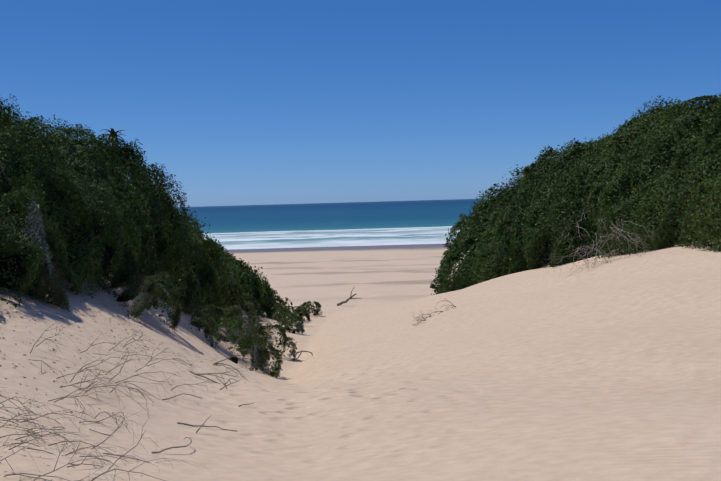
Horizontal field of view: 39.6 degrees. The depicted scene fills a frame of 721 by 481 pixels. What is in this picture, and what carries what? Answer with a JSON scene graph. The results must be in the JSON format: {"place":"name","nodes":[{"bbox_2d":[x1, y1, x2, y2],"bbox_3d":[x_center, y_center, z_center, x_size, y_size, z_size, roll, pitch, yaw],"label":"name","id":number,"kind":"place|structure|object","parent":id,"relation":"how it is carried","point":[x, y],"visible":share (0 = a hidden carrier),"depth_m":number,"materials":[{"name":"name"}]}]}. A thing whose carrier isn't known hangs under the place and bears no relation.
{"place":"outdoors","nodes":[
{"label":"outdoors","id":0,"kind":"place"},
{"bbox_2d":[178,199,487,249],"bbox_3d":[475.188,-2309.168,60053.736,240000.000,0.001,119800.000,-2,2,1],"label":"sea water","id":1,"kind":"structure","parent":0,"point":[333,224],"depth_m":593.12,"materials":[{"name":"blue liquid"}]},
{"bbox_2d":[0,239,720,480],"bbox_3d":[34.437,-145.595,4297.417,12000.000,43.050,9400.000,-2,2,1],"label":"sand terrain","id":2,"kind":"structure","parent":0,"point":[605,371],"depth_m":12.96,"materials":[{"name":"beige sand"}]},
{"bbox_2d":[0,319,230,480],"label":"dead twigs","id":3,"kind":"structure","parent":2,"relation":"on","point":[60,432],"depth_m":9.08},
{"bbox_2d":[151,376,252,452],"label":"sticks","id":4,"kind":"object","parent":2,"relation":"on","point":[202,425],"visible":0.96,"depth_m":10.77,"materials":[{"name":"wood"}]},
{"bbox_2d":[292,351,312,360],"bbox_3d":[-1.996,3.772,32.651,0.955,0.400,0.303,-1,2,6],"label":"driftwood","id":5,"kind":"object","parent":2,"relation":"on","point":[293,359],"depth_m":32.54,"materials":[{"name":"grey wood"}]},
{"bbox_2d":[189,296,455,384],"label":"dry twigs","id":6,"kind":"object","parent":2,"relation":"on","point":[214,364],"visible":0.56,"depth_m":16.65,"materials":[{"name":"wood"}]},
{"bbox_2d":[337,287,360,305],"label":"driftwood log","id":7,"kind":"object","parent":2,"relation":"on","point":[346,301],"visible":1,"depth_m":80.59,"materials":[{"name":"grey wood"}]},
{"bbox_2d":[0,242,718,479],"bbox_3d":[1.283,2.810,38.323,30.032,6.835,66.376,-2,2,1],"label":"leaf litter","id":8,"kind":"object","parent":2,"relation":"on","point":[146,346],"visible":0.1,"depth_m":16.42,"materials":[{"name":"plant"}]},
{"bbox_2d":[0,145,720,370],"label":"thicket interior","id":9,"kind":"object","parent":2,"relation":"on","point":[107,260],"visible":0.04,"depth_m":20.12,"materials":[{"name":"green plant"}]},
{"bbox_2d":[101,128,125,161],"bbox_3d":[-5.938,-2.282,24.168,0.669,0.865,0.619,-1,2,22],"label":"aloe rosette","id":10,"kind":"object","parent":9,"relation":"attached to","point":[112,131],"visible":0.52,"depth_m":24.13,"materials":[{"name":"green plant"}]},
{"bbox_2d":[0,92,720,377],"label":"thicket leaves","id":11,"kind":"object","parent":9,"relation":"attached to","point":[142,202],"visible":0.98,"depth_m":30.75,"materials":[{"name":"green plant"}]},
{"bbox_2d":[534,198,659,274],"bbox_3d":[7.373,0.551,30.895,3.959,3.708,2.755,-2,2,1],"label":"dead shrub","id":12,"kind":"object","parent":2,"relation":"on","point":[597,250],"visible":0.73,"depth_m":31.03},
{"bbox_2d":[0,0,720,206],"label":"sky","id":13,"kind":"structure","parent":0,"point":[245,102],"materials":[{"name":"blue"}]}
]}

